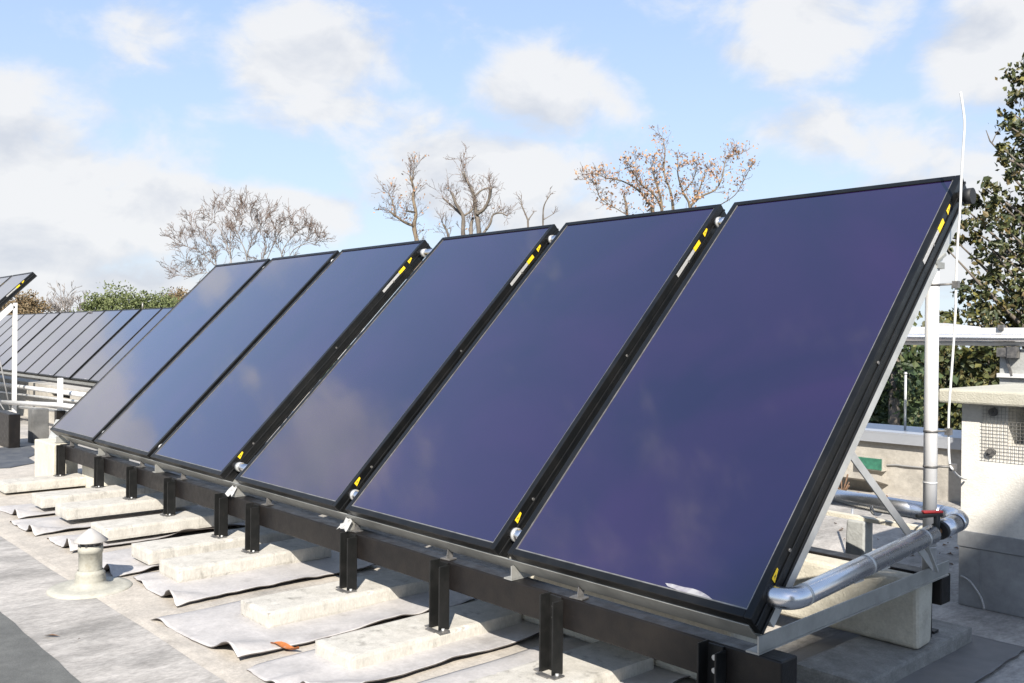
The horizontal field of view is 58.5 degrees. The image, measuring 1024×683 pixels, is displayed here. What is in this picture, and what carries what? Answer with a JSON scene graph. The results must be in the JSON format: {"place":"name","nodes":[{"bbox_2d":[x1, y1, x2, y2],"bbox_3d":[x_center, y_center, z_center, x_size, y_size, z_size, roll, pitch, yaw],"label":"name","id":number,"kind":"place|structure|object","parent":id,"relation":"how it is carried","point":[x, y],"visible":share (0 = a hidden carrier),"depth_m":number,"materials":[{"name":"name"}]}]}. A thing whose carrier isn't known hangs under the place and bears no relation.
{"place":"outdoors","nodes":[
{"label":"outdoors","id":0,"kind":"place"},
{"bbox_2d":[0,0,1023,351],"label":"sky","id":1,"kind":"structure","parent":0,"point":[117,116],"materials":[{"name":"blue"}]},
{"bbox_2d":[326,345,987,422],"bbox_3d":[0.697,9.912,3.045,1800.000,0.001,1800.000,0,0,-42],"label":"ground","id":2,"kind":"structure","parent":0,"point":[900,360],"depth_m":395.11,"materials":[{"name":"green plant"}]},
{"bbox_2d":[0,289,53,314],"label":"leafy tree","id":3,"kind":"object","parent":2,"relation":"on","point":[27,304],"visible":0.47,"depth_m":49.76,"materials":[{"name":"brown plant"}]},
{"bbox_2d":[39,280,89,312],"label":"bare tree","id":4,"kind":"object","parent":2,"relation":"on","point":[57,307],"visible":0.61,"depth_m":51.47,"materials":[{"name":"brown plant"}]},
{"bbox_2d":[63,280,157,311],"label":"leafy tree","id":5,"kind":"object","parent":2,"relation":"on","point":[106,302],"visible":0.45,"depth_m":47.85,"materials":[{"name":"green plant"}]},
{"bbox_2d":[137,287,182,307],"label":"leafy tree","id":6,"kind":"object","parent":2,"relation":"on","point":[165,302],"visible":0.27,"depth_m":51.89,"materials":[{"name":"green plant"}]},
{"bbox_2d":[161,286,189,302],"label":"leafy tree","id":7,"kind":"object","parent":2,"relation":"on","point":[179,292],"visible":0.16,"depth_m":54.82,"materials":[{"name":"brown plant"}]},
{"bbox_2d":[158,185,281,282],"bbox_3d":[-12.970,1.327,40.228,5.637,16.589,3.211,1,0,12],"label":"bare tree","id":8,"kind":"object","parent":2,"relation":"on","point":[232,228],"visible":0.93,"depth_m":39.87,"materials":[{"name":"brown plant"}]},
{"bbox_2d":[262,198,336,258],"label":"bare tree","id":9,"kind":"object","parent":2,"relation":"on","point":[317,232],"visible":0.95,"depth_m":45.40,"materials":[{"name":"brown plant"}]},
{"bbox_2d":[371,151,433,268],"bbox_3d":[-3.684,1.732,30.005,1.542,16.045,2.271,0,1,-66],"label":"pollard tree","id":10,"kind":"object","parent":2,"relation":"on","point":[413,224],"visible":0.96,"depth_m":29.99,"materials":[{"name":"brown plant"}]},
{"bbox_2d":[420,144,524,236],"bbox_3d":[-1.339,1.594,30.036,3.462,16.368,1.905,1,0,-7],"label":"pollard tree","id":11,"kind":"object","parent":2,"relation":"on","point":[476,212],"visible":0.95,"depth_m":30.03,"materials":[{"name":"brown plant"}]},
{"bbox_2d":[515,187,557,226],"bbox_3d":[0.911,1.856,36.220,1.671,15.836,1.107,1,0,13],"label":"sapling","id":12,"kind":"object","parent":2,"relation":"on","point":[528,219],"visible":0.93,"depth_m":35.94,"materials":[{"name":"brown plant"}]},
{"bbox_2d":[320,356,999,429],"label":"woodland","id":13,"kind":"object","parent":2,"relation":"on","point":[914,424],"visible":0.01,"depth_m":61.27,"materials":[{"name":"green plant"}]},
{"bbox_2d":[574,125,759,214],"bbox_3d":[4.522,1.593,27.054,5.617,16.509,3.018,1,0,-3],"label":"maple tree","id":14,"kind":"object","parent":2,"relation":"on","point":[659,195],"visible":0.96,"depth_m":26.78,"materials":[{"name":"brown plant"}]},
{"bbox_2d":[868,368,923,426],"bbox_3d":[7.045,5.127,18.112,3.022,9.570,1.677,1,0,2],"label":"leafy tree","id":15,"kind":"object","parent":2,"relation":"on","point":[882,414],"visible":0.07,"depth_m":17.81,"materials":[{"name":"green plant"}]},
{"bbox_2d":[869,345,958,425],"bbox_3d":[7.182,4.552,17.133,1.876,10.729,1.916,0,0,-42],"label":"conifer tree","id":16,"kind":"object","parent":2,"relation":"on","point":[894,395],"visible":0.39,"depth_m":16.91,"materials":[{"name":"green plant"}]},
{"bbox_2d":[901,309,980,429],"bbox_3d":[8.890,4.599,19.121,2.703,10.663,1.804,-1,1,-78],"label":"leafy tree","id":17,"kind":"object","parent":2,"relation":"on","point":[942,414],"visible":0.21,"depth_m":18.73,"materials":[{"name":"green plant"}]},
{"bbox_2d":[939,318,1022,428],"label":"leafy tree","id":18,"kind":"object","parent":2,"relation":"on","point":[972,363],"visible":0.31,"depth_m":17.90,"materials":[{"name":"green plant"}]},
{"bbox_2d":[940,52,1023,348],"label":"broadleaf tree","id":19,"kind":"object","parent":2,"relation":"on","point":[990,315],"visible":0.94,"depth_m":11.48,"materials":[{"name":"green plant"}]},
{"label":"building body","id":20,"kind":"structure","parent":2,"relation":"on","visible":0},
{"bbox_2d":[0,415,1023,682],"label":"roof deck","id":21,"kind":"structure","parent":20,"relation":"on","point":[96,641],"depth_m":4.62,"materials":[{"name":"concrete"}]},
{"bbox_2d":[0,303,17,412],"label":"support frame","id":22,"kind":"object","parent":21,"relation":"on","point":[9,308],"visible":0.53,"depth_m":14.82,"materials":[{"name":"white paint"}]},
{"bbox_2d":[0,275,11,285],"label":"solar panel","id":23,"kind":"object","parent":22,"relation":"attached to","point":[4,279],"visible":0.35,"depth_m":16.03,"materials":[{"name":"glass"}]},
{"bbox_2d":[0,272,36,307],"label":"solar panel","id":24,"kind":"object","parent":22,"relation":"attached to","point":[11,287],"visible":1,"depth_m":14.94,"materials":[{"name":"glass"}]},
{"bbox_2d":[0,612,80,682],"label":"walkway felt","id":25,"kind":"object","parent":21,"relation":"on","point":[24,658],"visible":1,"depth_m":3.98,"materials":[{"name":"grey fabric"}]},
{"bbox_2d":[0,378,85,422],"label":"link pipe","id":26,"kind":"object","parent":21,"relation":"on","point":[60,405],"visible":0.57,"depth_m":13.57,"materials":[{"name":"white metal"}]},
{"bbox_2d":[0,375,90,422],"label":"kerb wall","id":27,"kind":"structure","parent":21,"relation":"on","point":[29,382],"depth_m":15.45,"materials":[{"name":"beige concrete"}]},
{"bbox_2d":[0,302,142,387],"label":"rack","id":28,"kind":"object","parent":21,"relation":"on","point":[67,382],"visible":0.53,"depth_m":22.61,"materials":[{"name":"grey metal"}]},
{"bbox_2d":[0,315,11,326],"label":"solar panel","id":29,"kind":"object","parent":28,"relation":"on","point":[5,319],"visible":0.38,"depth_m":31.18,"materials":[{"name":"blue glass"}]},
{"bbox_2d":[0,314,24,335],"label":"solar panel","id":30,"kind":"object","parent":28,"relation":"on","point":[6,326],"visible":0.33,"depth_m":30.22,"materials":[{"name":"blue glass"}]},
{"bbox_2d":[0,314,34,345],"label":"solar panel","id":31,"kind":"object","parent":28,"relation":"on","point":[21,322],"visible":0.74,"depth_m":29.23,"materials":[{"name":"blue glass"}]},
{"bbox_2d":[0,313,47,355],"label":"solar panel","id":32,"kind":"object","parent":28,"relation":"on","point":[25,328],"visible":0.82,"depth_m":28.23,"materials":[{"name":"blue glass"}]},
{"bbox_2d":[0,312,60,370],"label":"solar panel","id":33,"kind":"object","parent":28,"relation":"on","point":[35,330],"visible":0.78,"depth_m":27.17,"materials":[{"name":"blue glass"}]},
{"bbox_2d":[0,312,74,372],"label":"solar panel","id":34,"kind":"object","parent":28,"relation":"on","point":[34,343],"visible":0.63,"depth_m":26.13,"materials":[{"name":"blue glass"}]},
{"bbox_2d":[17,311,87,373],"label":"solar panel","id":35,"kind":"object","parent":28,"relation":"on","point":[47,344],"visible":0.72,"depth_m":25.17,"materials":[{"name":"blue glass"}]},
{"bbox_2d":[24,310,104,375],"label":"solar panel","id":36,"kind":"object","parent":28,"relation":"on","point":[56,349],"visible":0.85,"depth_m":24.21,"materials":[{"name":"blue glass"}]},
{"bbox_2d":[38,310,121,377],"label":"solar panel","id":37,"kind":"object","parent":28,"relation":"on","point":[76,345],"visible":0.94,"depth_m":23.28,"materials":[{"name":"blue glass"}]},
{"bbox_2d":[53,309,140,379],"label":"solar panel","id":38,"kind":"object","parent":28,"relation":"on","point":[92,348],"visible":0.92,"depth_m":22.31,"materials":[{"name":"blue glass"}]},
{"bbox_2d":[71,308,162,382],"bbox_3d":[-9.205,0.066,21.388,1.713,1.734,1.212,0,0,-42],"label":"solar panel","id":39,"kind":"object","parent":28,"relation":"on","point":[112,347],"visible":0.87,"depth_m":21.32,"materials":[{"name":"blue glass"}]},
{"bbox_2d":[89,307,172,382],"bbox_3d":[-8.353,0.078,20.449,1.713,1.734,1.212,0,0,-42],"label":"solar panel","id":40,"kind":"object","parent":28,"relation":"on","point":[130,344],"visible":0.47,"depth_m":20.64,"materials":[{"name":"blue glass"}]},
{"bbox_2d":[0,434,696,682],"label":"roof sheet","id":41,"kind":"object","parent":21,"relation":"on","point":[137,602],"visible":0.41,"depth_m":4.89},
{"bbox_2d":[0,410,19,447],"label":"ballast box","id":42,"kind":"object","parent":41,"relation":"on","point":[9,429],"visible":0.98,"depth_m":11.35,"materials":[{"name":"black paint"}]},
{"bbox_2d":[0,446,34,467],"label":"rubber sheet","id":43,"kind":"object","parent":41,"relation":"on","point":[13,457],"visible":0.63,"depth_m":10.54,"materials":[{"name":"grey rubber"}]},
{"bbox_2d":[0,503,54,518],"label":"membrane mat","id":44,"kind":"object","parent":41,"relation":"on","point":[25,510],"visible":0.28,"depth_m":7.31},
{"bbox_2d":[31,484,159,507],"bbox_3d":[-3.434,1.274,7.651,1.002,0.084,0.306,0,0,-42],"label":"concrete paver","id":45,"kind":"object","parent":44,"relation":"on","point":[48,499],"visible":0.66,"depth_m":7.46,"materials":[{"name":"beige concrete"}]},
{"bbox_2d":[28,408,48,442],"bbox_3d":[-6.218,1.104,12.013,0.206,0.450,0.205,0,0,-42],"label":"concrete block","id":46,"kind":"object","parent":41,"relation":"on","point":[38,423],"depth_m":11.94,"materials":[{"name":"grey concrete"}]},
{"bbox_2d":[0,473,85,492],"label":"concrete paver","id":47,"kind":"object","parent":41,"relation":"on","point":[36,483],"visible":0.74,"depth_m":8.28,"materials":[{"name":"beige concrete"}]},
{"bbox_2d":[49,419,59,437],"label":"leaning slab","id":48,"kind":"structure","parent":41,"relation":"on","point":[52,435],"depth_m":11.75,"materials":[{"name":"beige concrete"}]},
{"bbox_2d":[35,438,77,476],"bbox_3d":[-4.458,1.163,8.941,0.228,0.388,0.641,0,0,-42],"label":"concrete block","id":49,"kind":"object","parent":41,"relation":"on","point":[45,457],"depth_m":8.79,"materials":[{"name":"beige concrete"}]},
{"bbox_2d":[46,528,132,599],"bbox_3d":[-2.377,1.224,5.160,0.444,0.338,0.444,0,0,-42],"label":"vent pipe","id":50,"kind":"object","parent":41,"relation":"on","point":[91,580],"visible":1,"depth_m":5.10,"materials":[{"name":"paint"}]},
{"bbox_2d":[82,450,128,487],"bbox_3d":[-3.747,1.200,8.426,0.228,0.335,0.620,0,0,-42],"label":"concrete block","id":51,"kind":"object","parent":41,"relation":"on","point":[88,473],"depth_m":8.26,"materials":[{"name":"grey concrete"}]},
{"bbox_2d":[10,505,203,535],"bbox_3d":[-3.085,1.341,7.126,1.348,0.073,0.667,0,0,-42],"label":"membrane mat","id":52,"kind":"object","parent":41,"relation":"on","point":[38,526],"visible":0.49,"depth_m":6.89,"materials":[{"name":"grey fabric"}]},
{"bbox_2d":[55,492,197,519],"bbox_3d":[-3.004,1.275,7.176,1.002,0.084,0.304,0,0,-42],"label":"concrete paver","id":53,"kind":"object","parent":52,"relation":"on","point":[99,507],"visible":0.74,"depth_m":6.99,"materials":[{"name":"beige concrete"}]},
{"bbox_2d":[102,548,158,576],"bbox_3d":[-2.080,1.362,6.040,1.318,0.079,0.706,0,0,-42],"label":"membrane mat","id":54,"kind":"object","parent":41,"relation":"on","point":[119,563],"visible":0.22,"depth_m":5.63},
{"bbox_2d":[131,526,295,564],"bbox_3d":[-1.935,1.317,6.000,1.001,0.084,0.303,0,0,-42],"label":"concrete paver","id":55,"kind":"object","parent":54,"relation":"on","point":[153,552],"visible":0.72,"depth_m":5.81,"materials":[{"name":"beige concrete"}]},
{"bbox_2d":[47,521,244,551],"bbox_3d":[-2.571,1.339,6.586,1.312,0.091,0.599,0,0,-42],"label":"membrane mat","id":56,"kind":"object","parent":41,"relation":"on","point":[63,541],"visible":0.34,"depth_m":6.31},
{"bbox_2d":[91,508,243,540],"bbox_3d":[-2.456,1.298,6.573,1.002,0.084,0.307,0,0,-42],"label":"concrete paver","id":57,"kind":"object","parent":56,"relation":"on","point":[125,528],"visible":0.77,"depth_m":6.41,"materials":[{"name":"beige concrete"}]},
{"bbox_2d":[133,550,375,606],"bbox_3d":[-1.542,1.362,5.505,1.283,0.077,0.782,0,0,-42],"label":"membrane mat","id":58,"kind":"object","parent":41,"relation":"on","point":[161,585],"visible":0.59,"depth_m":5.29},
{"bbox_2d":[159,538,330,582],"bbox_3d":[-1.630,1.339,5.663,1.002,0.084,0.306,0,0,-42],"label":"concrete paver","id":59,"kind":"object","parent":58,"relation":"on","point":[186,568],"visible":0.94,"depth_m":5.52,"materials":[{"name":"beige concrete"}]},
{"bbox_2d":[270,641,298,649],"bbox_3d":[-1.030,1.380,4.149,0.162,0.027,0.054,1,0,23],"label":"fallen leaf","id":60,"kind":"object","parent":41,"relation":"on","point":[284,644],"visible":1,"depth_m":4.16,"materials":[{"name":"orange plant"}]},
{"bbox_2d":[151,590,475,657],"bbox_3d":[-0.984,1.373,4.774,1.479,0.078,0.876,0,0,-42],"label":"membrane mat","id":61,"kind":"object","parent":41,"relation":"on","point":[231,625],"visible":0.61,"depth_m":4.48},
{"bbox_2d":[241,570,428,627],"bbox_3d":[-0.910,1.356,4.871,1.002,0.084,0.306,0,0,-42],"label":"concrete paver","id":62,"kind":"object","parent":61,"relation":"on","point":[293,606],"visible":0.91,"depth_m":4.72,"materials":[{"name":"beige concrete"}]},
{"bbox_2d":[53,214,961,682],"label":"mounting rack","id":63,"kind":"object","parent":62,"relation":"on","point":[705,656],"visible":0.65,"depth_m":3.97,"materials":[{"name":"grey metal"}]},
{"bbox_2d":[50,259,269,443],"bbox_3d":[-3.371,0.046,8.864,1.713,1.734,1.222,0,0,-42],"label":"solar panel","id":64,"kind":"object","parent":63,"relation":"on","point":[106,400],"visible":0.73,"depth_m":8.76,"materials":[{"name":"glass"}]},
{"bbox_2d":[94,250,339,459],"bbox_3d":[-2.522,0.058,7.930,1.713,1.734,1.222,0,0,-42],"label":"solar panel","id":65,"kind":"object","parent":63,"relation":"on","point":[157,411],"visible":0.73,"depth_m":7.82,"materials":[{"name":"glass"}]},
{"bbox_2d":[150,240,431,481],"bbox_3d":[-1.671,0.070,6.992,1.713,1.734,1.222,0,0,-42],"label":"solar panel","id":66,"kind":"object","parent":63,"relation":"on","point":[242,411],"visible":0.98,"depth_m":6.82,"materials":[{"name":"glass"}]},
{"bbox_2d":[235,224,558,513],"bbox_3d":[-0.719,0.084,5.943,1.713,1.734,1.222,0,0,-42],"label":"solar panel","id":67,"kind":"object","parent":63,"relation":"on","point":[335,437],"visible":0.87,"depth_m":5.79,"materials":[{"name":"glass"}]},
{"bbox_2d":[232,462,247,471],"bbox_3d":[-1.752,0.823,5.965,0.062,0.062,0.224,0,0,-42],"label":"pipe coupling","id":68,"kind":"object","parent":67,"relation":"attached to","point":[239,466],"visible":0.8,"depth_m":5.97,"materials":[{"name":"metal"}]},
{"bbox_2d":[348,489,358,499],"bbox_3d":[-0.838,0.836,4.959,0.062,0.062,0.110,0,0,-42],"label":"pipe coupling","id":69,"kind":"object","parent":67,"relation":"attached to","point":[352,494],"visible":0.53,"depth_m":4.95,"materials":[{"name":"metal"}]},
{"bbox_2d":[417,249,431,256],"bbox_3d":[-0.637,-0.677,6.958,0.062,0.062,0.224,0,0,-42],"label":"pipe coupling","id":70,"kind":"object","parent":67,"relation":"attached to","point":[423,253],"visible":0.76,"depth_m":6.96,"materials":[{"name":"metal"}]},
{"bbox_2d":[546,235,555,243],"bbox_3d":[0.277,-0.663,5.952,0.062,0.062,0.110,0,0,-42],"label":"pipe coupling","id":71,"kind":"object","parent":67,"relation":"attached to","point":[550,238],"visible":0.51,"depth_m":5.95,"materials":[{"name":"metal"}]},
{"bbox_2d":[345,204,725,557],"bbox_3d":[0.156,0.096,4.980,1.713,1.734,1.222,0,0,-42],"label":"solar panel","id":72,"kind":"object","parent":63,"relation":"on","point":[480,452],"visible":0.91,"depth_m":4.81,"materials":[{"name":"glass"}]},
{"bbox_2d":[508,175,975,634],"bbox_3d":[1.039,0.109,4.007,1.713,1.734,1.278,0,0,-42],"label":"solar panel","id":73,"kind":"object","parent":63,"relation":"on","point":[700,470],"visible":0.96,"depth_m":3.84,"materials":[{"name":"blue glass"}]},
{"bbox_2d":[508,527,521,541],"bbox_3d":[0.032,0.848,4.001,0.062,0.062,0.094,0,0,-42],"label":"pipe coupling","id":74,"kind":"object","parent":73,"relation":"attached to","point":[513,534],"visible":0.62,"depth_m":3.99,"materials":[{"name":"metal"}]},
{"bbox_2d":[713,217,724,227],"bbox_3d":[1.146,-0.651,4.994,0.062,0.062,0.094,0,0,-42],"label":"pipe coupling","id":75,"kind":"object","parent":73,"relation":"attached to","point":[717,221],"visible":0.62,"depth_m":4.99,"materials":[{"name":"metal"}]},
{"bbox_2d":[923,92,966,479],"bbox_3d":[2.138,-0.163,4.475,0.154,1.829,1.197,1,0,28],"label":"lightning rod","id":76,"kind":"object","parent":63,"relation":"attached to","point":[948,430],"visible":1,"depth_m":3.96,"materials":[{"name":"white paint"}]},
{"bbox_2d":[246,620,538,682],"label":"membrane mat","id":77,"kind":"object","parent":41,"relation":"on","point":[310,666],"visible":0.54,"depth_m":3.96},
{"bbox_2d":[315,600,521,669],"bbox_3d":[-0.417,1.381,4.327,1.003,0.084,0.311,0,0,-42],"label":"concrete paver","id":78,"kind":"object","parent":77,"relation":"on","point":[365,647],"visible":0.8,"depth_m":4.19,"materials":[{"name":"beige concrete"}]},
{"bbox_2d":[418,636,690,682],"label":"membrane mat","id":79,"kind":"object","parent":41,"relation":"on","point":[656,674],"visible":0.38,"depth_m":3.90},
{"bbox_2d":[465,641,653,682],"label":"concrete paver","id":80,"kind":"object","parent":79,"relation":"on","point":[599,662],"visible":0.85,"depth_m":3.80,"materials":[{"name":"beige concrete"}]},
{"bbox_2d":[293,388,961,502],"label":"parapet wall","id":81,"kind":"structure","parent":21,"relation":"on","point":[896,444],"depth_m":8.53,"materials":[{"name":"concrete"}]},
{"bbox_2d":[842,455,888,484],"bbox_3d":[3.289,1.225,8.784,0.238,0.255,0.563,0,0,-42],"label":"sign","id":82,"kind":"object","parent":81,"relation":"attached to","point":[874,463],"depth_m":8.66,"materials":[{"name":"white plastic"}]},
{"bbox_2d":[886,464,922,467],"bbox_3d":[3.668,1.165,8.528,0.021,0.029,0.377,0,0,-42],"label":"wall cable","id":83,"kind":"object","parent":81,"relation":"attached to","point":[903,465],"depth_m":8.53,"materials":[{"name":"grey plastic"}]},
{"bbox_2d":[904,372,907,429],"bbox_3d":[3.734,0.573,8.686,0.033,0.567,0.033,1,0,25],"label":"air terminal","id":84,"kind":"object","parent":81,"relation":"on","point":[905,393],"visible":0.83,"depth_m":8.68,"materials":[{"name":"metal"}]},
{"bbox_2d":[838,474,858,492],"bbox_3d":[3.055,1.340,8.463,0.480,0.219,0.625,0,0,-42],"label":"leaf heap","id":85,"kind":"object","parent":21,"relation":"on","point":[846,487],"visible":0.07,"depth_m":8.48,"materials":[{"name":"brown plant"}]},
{"bbox_2d":[826,510,921,555],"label":"concrete block","id":86,"kind":"structure","parent":21,"relation":"on","point":[859,535],"depth_m":4.77,"materials":[{"name":"beige concrete"}]},
{"bbox_2d":[287,414,968,609],"bbox_3d":[-0.421,0.805,6.718,1.472,0.290,7.781,0,0,-30],"label":"insulated pipe","id":87,"kind":"object","parent":86,"relation":"on","point":[949,521],"visible":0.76,"depth_m":3.50,"materials":[{"name":"metal"}]},
{"bbox_2d":[834,517,958,564],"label":"leaf litter","id":88,"kind":"object","parent":21,"relation":"on","point":[913,555],"visible":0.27,"depth_m":6.37,"materials":[{"name":"brown plant"}]},
{"bbox_2d":[789,631,1023,682],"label":"membrane mat","id":89,"kind":"object","parent":21,"relation":"on","point":[976,659],"visible":0.33,"depth_m":4.10,"materials":[{"name":"grey rubber"}]},
{"bbox_2d":[522,576,756,679],"bbox_3d":[0.537,1.274,4.213,0.228,0.273,1.281,0,0,-42],"label":"mounting rail","id":90,"kind":"object","parent":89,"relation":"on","point":[667,666],"depth_m":3.97,"materials":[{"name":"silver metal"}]},
{"bbox_2d":[797,619,971,682],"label":"concrete paver","id":91,"kind":"object","parent":89,"relation":"on","point":[861,659],"visible":0.69,"depth_m":3.92,"materials":[{"name":"grey concrete"}]},
{"bbox_2d":[780,553,931,648],"bbox_3d":[1.078,1.192,4.874,0.158,0.304,2.244,0,0,-42],"label":"ballast block","id":92,"kind":"object","parent":91,"relation":"on","point":[904,620],"depth_m":4.13,"materials":[{"name":"beige concrete"}]},
{"bbox_2d":[932,628,938,633],"bbox_3d":[1.139,1.377,5.172,0.050,0.090,2.480,0,0,-42],"label":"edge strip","id":93,"kind":"object","parent":21,"relation":"on","point":[934,630],"visible":0.14,"depth_m":4.25,"materials":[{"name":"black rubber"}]},
{"bbox_2d":[939,383,1023,617],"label":"vent shaft","id":94,"kind":"object","parent":21,"relation":"on","point":[990,540],"visible":0.98,"depth_m":4.89,"materials":[{"name":"white paint"}]},
{"bbox_2d":[996,346,1023,383],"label":"shaft","id":95,"kind":"object","parent":21,"relation":"on","point":[1011,365],"visible":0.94,"depth_m":7.23,"materials":[{"name":"white paint"}]},
{"bbox_2d":[338,323,1023,358],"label":"pipe bridge","id":96,"kind":"structure","parent":95,"relation":"on","point":[968,335],"depth_m":7.41,"materials":[{"name":"white paint"}]}
]}

